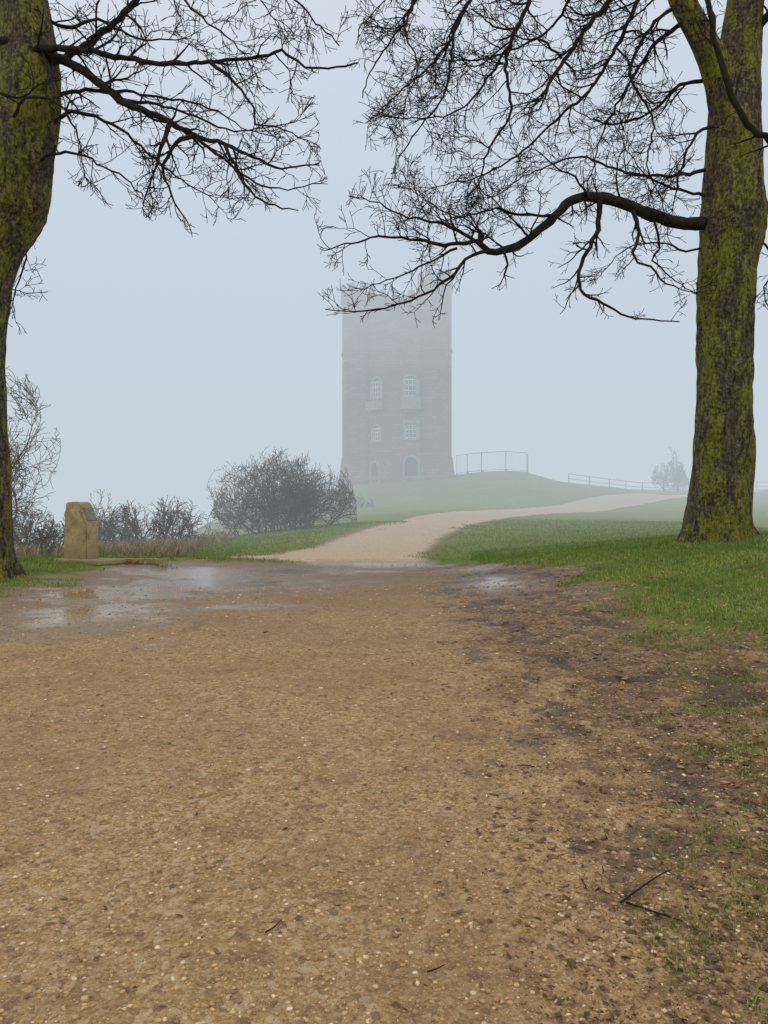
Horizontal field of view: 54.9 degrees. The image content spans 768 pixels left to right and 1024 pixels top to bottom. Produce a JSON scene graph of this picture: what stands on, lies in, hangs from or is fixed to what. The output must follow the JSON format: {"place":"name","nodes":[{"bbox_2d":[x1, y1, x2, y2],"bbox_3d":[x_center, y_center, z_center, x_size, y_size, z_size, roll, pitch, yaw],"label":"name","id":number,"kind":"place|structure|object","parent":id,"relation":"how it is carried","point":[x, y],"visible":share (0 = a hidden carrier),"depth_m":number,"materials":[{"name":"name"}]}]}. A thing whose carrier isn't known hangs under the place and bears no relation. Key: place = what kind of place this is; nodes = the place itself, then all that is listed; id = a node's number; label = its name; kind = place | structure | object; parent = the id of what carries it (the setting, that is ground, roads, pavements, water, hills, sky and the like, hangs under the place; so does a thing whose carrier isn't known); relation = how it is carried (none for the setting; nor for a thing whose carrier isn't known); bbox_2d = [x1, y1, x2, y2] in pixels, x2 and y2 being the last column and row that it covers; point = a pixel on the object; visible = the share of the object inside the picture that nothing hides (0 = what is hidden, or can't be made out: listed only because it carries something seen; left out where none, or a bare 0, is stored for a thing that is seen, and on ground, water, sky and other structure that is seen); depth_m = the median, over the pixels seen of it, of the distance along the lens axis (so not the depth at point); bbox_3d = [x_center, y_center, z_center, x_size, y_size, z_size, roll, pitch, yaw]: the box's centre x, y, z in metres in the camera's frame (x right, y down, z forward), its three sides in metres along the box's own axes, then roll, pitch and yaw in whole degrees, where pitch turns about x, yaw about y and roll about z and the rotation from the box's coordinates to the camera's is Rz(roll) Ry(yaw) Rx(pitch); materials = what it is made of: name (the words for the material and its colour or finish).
{"place":"outdoors","nodes":[
{"label":"outdoors","id":0,"kind":"place"},
{"bbox_2d":[14,528,235,557],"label":"long dry grass","id":1,"kind":"structure","parent":0,"point":[169,545],"depth_m":22.58,"materials":[{"name":"beige plant"}]},
{"bbox_2d":[0,471,767,1023],"bbox_3d":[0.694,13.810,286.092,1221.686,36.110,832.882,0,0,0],"label":"ground","id":2,"kind":"structure","parent":0,"point":[432,513],"depth_m":4.38,"materials":[{"name":"brown gravel"}]},
{"bbox_2d":[6,367,60,554],"bbox_3d":[-12.449,-1.183,23.419,4.193,6.619,3.025,0,0,0],"label":"bare tree","id":3,"kind":"object","parent":2,"relation":"on","point":[16,461],"visible":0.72,"depth_m":23.32,"materials":[{"name":"brown plant"}]},
{"bbox_2d":[12,501,63,547],"bbox_3d":[-13.951,0.894,28.428,3.624,2.632,2.798,0,0,0],"label":"hedge","id":4,"kind":"object","parent":2,"relation":"on","point":[21,521],"visible":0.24,"depth_m":28.18,"materials":[{"name":"grey plant"}]},
{"bbox_2d":[13,512,64,554],"bbox_3d":[-11.330,0.800,23.375,2.434,1.607,1.897,0,0,0],"label":"hawthorn bush","id":5,"kind":"object","parent":2,"relation":"on","point":[42,542],"visible":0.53,"depth_m":23.41,"materials":[{"name":"grey plant"}]},
{"bbox_2d":[54,502,124,565],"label":"stone information plinth","id":6,"kind":"structure","parent":2,"relation":"on","point":[81,535],"depth_m":18.77,"materials":[{"name":"yellow stone"}]},
{"bbox_2d":[60,489,157,546],"bbox_3d":[-11.538,0.634,30.986,4.330,3.189,3.284,0,0,0],"label":"hedge","id":7,"kind":"object","parent":2,"relation":"on","point":[99,519],"visible":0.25,"depth_m":30.33,"materials":[{"name":"brown plant"}]},
{"bbox_2d":[125,560,138,563],"bbox_3d":[-6.449,1.276,18.901,0.369,0.103,0.356,0,0,0],"label":"poppy wreath","id":8,"kind":"object","parent":2,"relation":"on","point":[127,561],"visible":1,"depth_m":18.79,"materials":[{"name":"red plant"}]},
{"bbox_2d":[123,558,167,563],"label":"stone kerb","id":9,"kind":"structure","parent":2,"relation":"on","point":[154,560],"depth_m":19.01,"materials":[{"name":"yellow stone"}]},
{"bbox_2d":[98,495,212,545],"bbox_3d":[-9.052,0.515,28.956,4.414,2.333,3.390,0,0,27],"label":"hedge","id":10,"kind":"object","parent":2,"relation":"on","point":[170,522],"visible":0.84,"depth_m":28.35,"materials":[{"name":"plant"}]},
{"bbox_2d":[0,0,357,581],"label":"bare tree","id":11,"kind":"object","parent":2,"relation":"on","point":[32,59],"visible":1,"depth_m":14.59,"materials":[{"name":"brown plant"}]},
{"bbox_2d":[199,446,356,535],"bbox_3d":[-4.931,-0.416,34.951,7.372,5.375,5.416,0,0,0],"label":"hawthorn bush","id":12,"kind":"object","parent":2,"relation":"on","point":[304,498],"visible":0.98,"depth_m":34.03,"materials":[{"name":"plant"}]},
{"bbox_2d":[338,291,372,487],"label":"turret","id":13,"kind":"object","parent":2,"relation":"on","point":[354,356],"visible":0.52,"depth_m":74.10,"materials":[{"name":"stone"}]},
{"bbox_2d":[341,284,345,293],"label":"merlon","id":14,"kind":"object","parent":13,"relation":"on","point":[343,288],"visible":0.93,"depth_m":74.68,"materials":[{"name":"stone"}]},
{"bbox_2d":[347,282,354,291],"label":"merlon","id":15,"kind":"object","parent":13,"relation":"on","point":[352,284],"visible":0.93,"depth_m":73.95,"materials":[{"name":"stone"}]},
{"bbox_2d":[360,282,367,291],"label":"merlon","id":16,"kind":"object","parent":13,"relation":"on","point":[362,284],"visible":0.57,"depth_m":73.95,"materials":[{"name":"stone"}]},
{"bbox_2d":[370,285,374,293],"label":"merlon","id":17,"kind":"object","parent":13,"relation":"on","point":[372,287],"visible":0.57,"depth_m":74.66,"materials":[{"name":"stone"}]},
{"bbox_2d":[349,496,373,507],"bbox_3d":[-1.784,-0.797,57.975,2.074,1.206,1.434,0,0,0],"label":"shrub","id":18,"kind":"object","parent":2,"relation":"on","point":[363,502],"visible":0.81,"depth_m":57.98,"materials":[{"name":"grey plant"}]},
{"bbox_2d":[0,518,767,651],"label":"grass","id":19,"kind":"structure","parent":2,"relation":"on","point":[558,550],"depth_m":16.15,"materials":[{"name":"green plant"}]},
{"bbox_2d":[0,547,767,1023],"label":"fallen leaves","id":20,"kind":"object","parent":2,"relation":"on","point":[598,991],"depth_m":3.00,"materials":[{"name":"brown plant"}]},
{"bbox_2d":[367,297,422,482],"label":"walls","id":21,"kind":"structure","parent":2,"relation":"on","point":[394,348],"depth_m":72.70,"materials":[{"name":"stone"}]},
{"bbox_2d":[368,294,375,301],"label":"parapet","id":22,"kind":"structure","parent":21,"relation":"on","point":[374,298],"depth_m":73.86,"materials":[{"name":"stone"}]},
{"bbox_2d":[365,400,382,411],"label":"side balcony","id":23,"kind":"structure","parent":21,"relation":"attached to","point":[374,405],"depth_m":72.86,"materials":[{"name":"stone"}]},
{"bbox_2d":[369,460,380,482],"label":"side arch surround","id":24,"kind":"object","parent":21,"relation":"attached to","point":[370,468],"visible":0.94,"depth_m":73.26,"materials":[{"name":"stone"}]},
{"bbox_2d":[372,463,377,475],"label":"side arch pane","id":25,"kind":"object","parent":21,"relation":"attached to","point":[374,469],"visible":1,"depth_m":73.38,"materials":[{"name":"grey glass"}]},
{"bbox_2d":[370,376,382,400],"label":"side window surround","id":26,"kind":"object","parent":21,"relation":"attached to","point":[381,388],"visible":1,"depth_m":73.47,"materials":[{"name":"stone"}]},
{"bbox_2d":[374,379,379,396],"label":"side window pane","id":27,"kind":"object","parent":26,"relation":"attached to","point":[377,388],"visible":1,"depth_m":73.54,"materials":[{"name":"grey glass"}]},
{"bbox_2d":[371,423,381,442],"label":"side window surround","id":28,"kind":"object","parent":21,"relation":"attached to","point":[374,426],"visible":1,"depth_m":73.47,"materials":[{"name":"stone"}]},
{"bbox_2d":[374,426,378,439],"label":"side window pane","id":29,"kind":"object","parent":28,"relation":"attached to","point":[376,433],"visible":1,"depth_m":73.63,"materials":[{"name":"grey glass"}]},
{"bbox_2d":[378,291,385,298],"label":"parapet","id":30,"kind":"structure","parent":21,"relation":"on","point":[382,296],"depth_m":72.98,"materials":[{"name":"stone"}]},
{"bbox_2d":[392,290,398,296],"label":"parapet","id":31,"kind":"structure","parent":21,"relation":"on","point":[395,295],"depth_m":72.53,"materials":[{"name":"stone"}]},
{"bbox_2d":[400,397,420,409],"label":"balcony","id":32,"kind":"structure","parent":21,"relation":"attached to","point":[410,402],"depth_m":71.80,"materials":[{"name":"stone"}]},
{"bbox_2d":[402,373,418,396],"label":"window surround","id":33,"kind":"object","parent":21,"relation":"attached to","point":[411,374],"visible":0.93,"depth_m":72.56,"materials":[{"name":"stone"}]},
{"bbox_2d":[405,376,416,394],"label":"window pane","id":34,"kind":"object","parent":33,"relation":"attached to","point":[410,385],"visible":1,"depth_m":72.68,"materials":[{"name":"grey glass"}]},
{"bbox_2d":[404,409,416,413],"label":"balcony corbel","id":35,"kind":"object","parent":21,"relation":"attached to","point":[410,411],"visible":1,"depth_m":72.10,"materials":[{"name":"grey stone"}]},
{"bbox_2d":[402,455,419,481],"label":"door arch surround","id":36,"kind":"object","parent":21,"relation":"attached to","point":[403,465],"visible":0.91,"depth_m":72.26,"materials":[{"name":"grey stone"}]},
{"bbox_2d":[405,457,417,475],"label":"door arch pane","id":37,"kind":"object","parent":36,"relation":"in","point":[411,466],"visible":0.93,"depth_m":72.38,"materials":[{"name":"grey glass"}]},
{"bbox_2d":[403,420,418,439],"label":"window surround","id":38,"kind":"object","parent":21,"relation":"attached to","point":[410,421],"visible":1,"depth_m":72.56,"materials":[{"name":"stone"}]},
{"bbox_2d":[405,423,416,436],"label":"window pane","id":39,"kind":"object","parent":38,"relation":"attached to","point":[414,431],"visible":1,"depth_m":72.68,"materials":[{"name":"grey glass"}]},
{"bbox_2d":[408,290,414,296],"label":"parapet","id":40,"kind":"structure","parent":21,"relation":"on","point":[411,292],"depth_m":72.53,"materials":[{"name":"stone"}]},
{"bbox_2d":[417,278,454,480],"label":"turret","id":41,"kind":"object","parent":2,"relation":"on","point":[436,456],"visible":0.76,"depth_m":72.04,"materials":[{"name":"stone"}]},
{"bbox_2d":[418,272,423,281],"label":"merlon","id":42,"kind":"object","parent":41,"relation":"on","point":[419,278],"visible":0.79,"depth_m":72.59,"materials":[{"name":"stone"}]},
{"bbox_2d":[426,269,433,278],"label":"merlon","id":43,"kind":"object","parent":41,"relation":"on","point":[430,276],"visible":0.79,"depth_m":71.89,"materials":[{"name":"stone"}]},
{"bbox_2d":[438,269,446,278],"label":"merlon","id":44,"kind":"object","parent":41,"relation":"on","point":[444,276],"visible":0.57,"depth_m":71.89,"materials":[{"name":"stone"}]},
{"bbox_2d":[456,451,527,474],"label":"fence","id":45,"kind":"object","parent":2,"relation":"on","point":[505,469],"visible":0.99,"depth_m":75.38,"materials":[{"name":"metal"}]},
{"bbox_2d":[314,0,767,543],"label":"bare tree","id":46,"kind":"object","parent":2,"relation":"on","point":[730,223],"visible":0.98,"depth_m":16.44,"materials":[{"name":"brown plant"}]},
{"bbox_2d":[429,543,767,1023],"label":"mud clods","id":47,"kind":"object","parent":2,"relation":"on","point":[716,966],"visible":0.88,"depth_m":3.17,"materials":[{"name":"brown soil"}]},
{"bbox_2d":[568,473,658,490],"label":"post and rail fence","id":48,"kind":"object","parent":2,"relation":"on","point":[609,482],"visible":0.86,"depth_m":81.96,"materials":[{"name":"grey wood"}]},
{"bbox_2d":[651,448,689,489],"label":"hawthorn bush","id":49,"kind":"object","parent":2,"relation":"on","point":[681,476],"visible":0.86,"depth_m":91.43,"materials":[{"name":"grey plant"}]},
{"bbox_2d":[663,479,678,491],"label":"field gate","id":50,"kind":"structure","parent":2,"relation":"on","point":[664,482],"depth_m":82.43,"materials":[{"name":"grey wood"}]},
{"bbox_2d":[594,615,767,1023],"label":"grass tufts","id":51,"kind":"object","parent":2,"relation":"on","point":[686,935],"visible":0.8,"depth_m":3.56,"materials":[{"name":"green plant"}]},
{"bbox_2d":[639,531,767,548],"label":"grass tree foot","id":52,"kind":"object","parent":2,"relation":"on","point":[674,541],"depth_m":16.24},
{"bbox_2d":[5,0,767,541],"label":"sky","id":53,"kind":"structure","parent":0,"point":[163,357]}
]}

